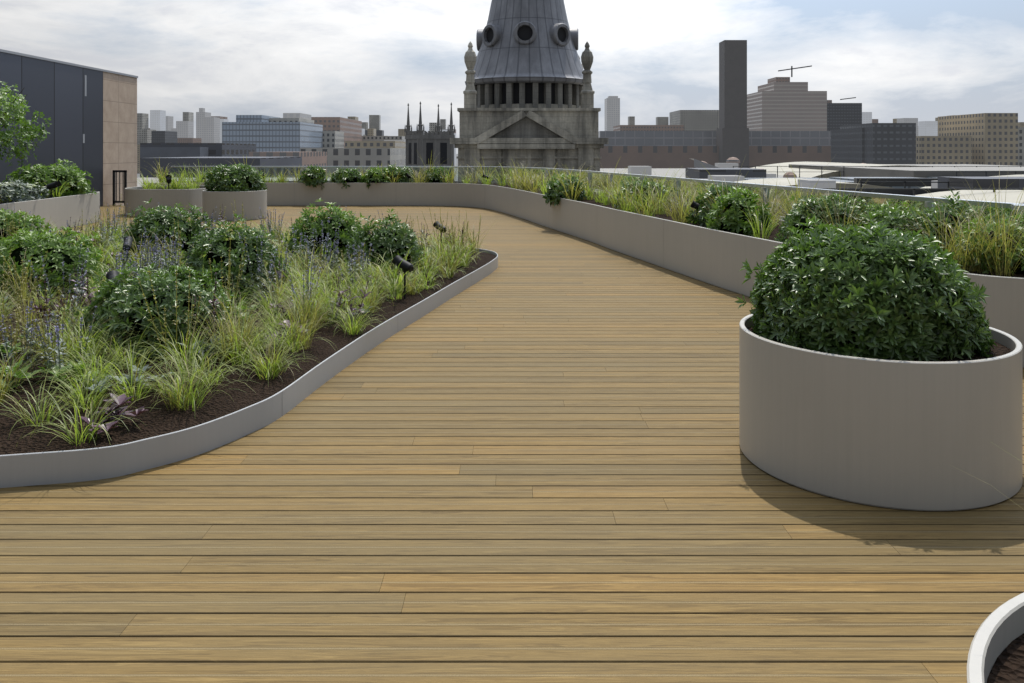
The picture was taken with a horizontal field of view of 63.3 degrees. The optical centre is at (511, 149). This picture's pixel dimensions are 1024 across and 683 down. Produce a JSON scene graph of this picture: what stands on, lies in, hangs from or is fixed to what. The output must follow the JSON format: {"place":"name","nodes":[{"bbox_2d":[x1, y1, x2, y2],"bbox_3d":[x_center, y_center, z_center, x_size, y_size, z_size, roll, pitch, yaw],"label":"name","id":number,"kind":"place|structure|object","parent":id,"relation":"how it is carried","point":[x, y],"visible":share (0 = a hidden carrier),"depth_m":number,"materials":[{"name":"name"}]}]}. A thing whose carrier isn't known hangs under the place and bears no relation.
{"place":"outdoors","nodes":[
{"label":"outdoors","id":0,"kind":"place"},
{"bbox_2d":[137,154,457,180],"bbox_3d":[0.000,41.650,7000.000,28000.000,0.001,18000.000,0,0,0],"label":"city ground sheet","id":1,"kind":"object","parent":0,"point":[138,175],"depth_m":1536.46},
{"bbox_2d":[140,147,207,157],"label":"building","id":2,"kind":"structure","parent":1,"relation":"on","point":[153,152],"depth_m":290.00,"materials":[{"name":"grey concrete"}]},
{"bbox_2d":[148,77,877,177],"bbox_3d":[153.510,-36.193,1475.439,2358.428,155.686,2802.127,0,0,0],"label":"city buildings","id":3,"kind":"structure","parent":1,"relation":"on","point":[351,129],"depth_m":608.85,"materials":[{"name":"grey concrete"}]},
{"bbox_2d":[450,41,607,181],"bbox_3d":[1.229,16.840,65.108,11.365,49.619,11.415,0,0,0],"label":"church tower stone","id":4,"kind":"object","parent":1,"relation":"on","point":[544,125],"visible":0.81,"depth_m":60.00,"materials":[{"name":"grey stone"}]},
{"bbox_2d":[465,0,583,85],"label":"dome","id":5,"kind":"structure","parent":4,"relation":"on","point":[542,54],"depth_m":61.93,"materials":[{"name":"grey metal"}]},
{"bbox_2d":[486,26,565,42],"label":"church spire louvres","id":6,"kind":"object","parent":5,"relation":"on","point":[525,33],"visible":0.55,"depth_m":61.45,"materials":[{"name":"black"}]},
{"bbox_2d":[150,110,937,165],"bbox_3d":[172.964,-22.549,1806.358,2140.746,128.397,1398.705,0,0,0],"label":"city buildings","id":7,"kind":"structure","parent":1,"relation":"on","point":[158,122],"depth_m":1800.00,"materials":[{"name":"grey concrete"}]},
{"bbox_2d":[166,96,937,187],"bbox_3d":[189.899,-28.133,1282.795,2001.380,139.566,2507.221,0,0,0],"label":"city buildings","id":8,"kind":"structure","parent":1,"relation":"on","point":[207,128],"depth_m":1500.00,"materials":[{"name":"grey concrete"}]},
{"bbox_2d":[137,113,1023,173],"bbox_3d":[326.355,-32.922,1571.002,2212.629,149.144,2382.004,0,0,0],"label":"city buildings","id":9,"kind":"structure","parent":1,"relation":"on","point":[986,138],"depth_m":450.00,"materials":[{"name":"grey concrete"}]},
{"bbox_2d":[137,103,1023,177],"bbox_3d":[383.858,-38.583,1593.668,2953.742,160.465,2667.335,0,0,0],"label":"city buildings","id":10,"kind":"structure","parent":1,"relation":"on","point":[854,139],"depth_m":499.98,"materials":[{"name":"grey concrete"}]},
{"bbox_2d":[140,143,1023,187],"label":"city buildings","id":11,"kind":"structure","parent":1,"relation":"on","point":[219,153],"depth_m":150.00,"materials":[{"name":"grey concrete"}]},
{"bbox_2d":[598,131,830,145],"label":"long building","id":12,"kind":"structure","parent":1,"relation":"on","point":[708,138],"depth_m":512.00,"materials":[{"name":"grey concrete"}]},
{"bbox_2d":[600,146,830,167],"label":"long building","id":13,"kind":"structure","parent":1,"relation":"on","point":[652,156],"depth_m":500.00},
{"bbox_2d":[716,40,748,167],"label":"chimney","id":14,"kind":"object","parent":1,"relation":"on","point":[732,135],"visible":0.5,"depth_m":492.00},
{"bbox_2d":[747,82,826,130],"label":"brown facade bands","id":15,"kind":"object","parent":1,"relation":"on","point":[785,106],"visible":0.32,"depth_m":900.00,"materials":[{"name":"concrete"}]},
{"bbox_2d":[404,101,454,180],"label":"gothic tower","id":16,"kind":"structure","parent":0,"point":[422,143],"depth_m":253.72,"materials":[{"name":"stone"}]},
{"bbox_2d":[0,0,1023,137],"label":"sky","id":17,"kind":"structure","parent":0,"point":[924,60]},
{"bbox_2d":[137,164,1023,186],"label":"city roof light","id":18,"kind":"object","parent":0,"point":[922,172],"visible":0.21,"depth_m":71.25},
{"bbox_2d":[744,177,937,187],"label":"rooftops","id":19,"kind":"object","parent":18,"relation":"on","point":[845,179],"depth_m":58.25,"materials":[{"name":"grey"}]},
{"bbox_2d":[735,162,1023,219],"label":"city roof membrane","id":20,"kind":"object","parent":18,"relation":"on","point":[1012,196],"visible":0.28,"depth_m":46.69,"materials":[{"name":"white"}]},
{"bbox_2d":[509,168,1015,227],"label":"balustrade glass panels","id":21,"kind":"object","parent":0,"point":[789,193],"visible":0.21,"depth_m":12.10,"materials":[{"name":"clear glass"}]},
{"bbox_2d":[171,166,1023,209],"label":"balustrade rail","id":22,"kind":"object","parent":21,"relation":"on","point":[927,200],"visible":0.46,"depth_m":12.53,"materials":[{"name":"grey metal"}]},
{"bbox_2d":[689,65,1023,223],"bbox_3d":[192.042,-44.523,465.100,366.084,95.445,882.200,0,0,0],"label":"city","id":23,"kind":"object","parent":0,"point":[905,182],"depth_m":45.53},
{"bbox_3d":[-4.500,21.670,10.150,31.000,39.960,32.300,0,0,0],"label":"terrace building","id":24,"kind":"object","parent":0,"visible":0},
{"bbox_2d":[0,49,137,206],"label":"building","id":25,"kind":"structure","parent":24,"relation":"on","point":[91,112],"depth_m":23.03,"materials":[{"name":"metal"}]},
{"label":"deck substrate","id":26,"kind":"object","parent":24,"relation":"on","visible":0},
{"bbox_2d":[0,205,1023,682],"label":"deck boards","id":27,"kind":"object","parent":26,"relation":"on","point":[526,461],"visible":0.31,"depth_m":3.55,"materials":[{"name":"brown wood"}]},
{"bbox_2d":[113,170,126,205],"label":"terrace gate","id":28,"kind":"structure","parent":27,"relation":"on","point":[124,181],"depth_m":24.62,"materials":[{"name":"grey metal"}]},
{"bbox_2d":[0,246,497,487],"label":"bed edging","id":29,"kind":"object","parent":27,"relation":"on","point":[46,468],"visible":0.68,"depth_m":4.51,"materials":[{"name":"metal"}]},
{"bbox_2d":[0,181,1023,682],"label":"planters","id":30,"kind":"object","parent":27,"relation":"on","point":[914,435],"visible":0.68,"depth_m":4.02,"materials":[{"name":"grey concrete"}]},
{"bbox_2d":[0,183,1023,682],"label":"soil","id":31,"kind":"structure","parent":30,"relation":"in","point":[248,387],"depth_m":5.09,"materials":[{"name":"brown soil"}]},
{"bbox_2d":[0,194,498,445],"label":"bed plants","id":32,"kind":"object","parent":31,"relation":"on","point":[182,308],"visible":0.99,"depth_m":7.29,"materials":[{"name":"green plant"}]},
{"bbox_2d":[44,173,704,298],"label":"garden lights","id":33,"kind":"object","parent":31,"relation":"on","point":[405,266],"visible":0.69,"depth_m":9.57,"materials":[{"name":"black metal"}]},
{"bbox_2d":[0,81,1023,508],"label":"planter plants","id":34,"kind":"object","parent":31,"relation":"on","point":[840,275],"visible":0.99,"depth_m":6.63,"materials":[{"name":"green plant"}]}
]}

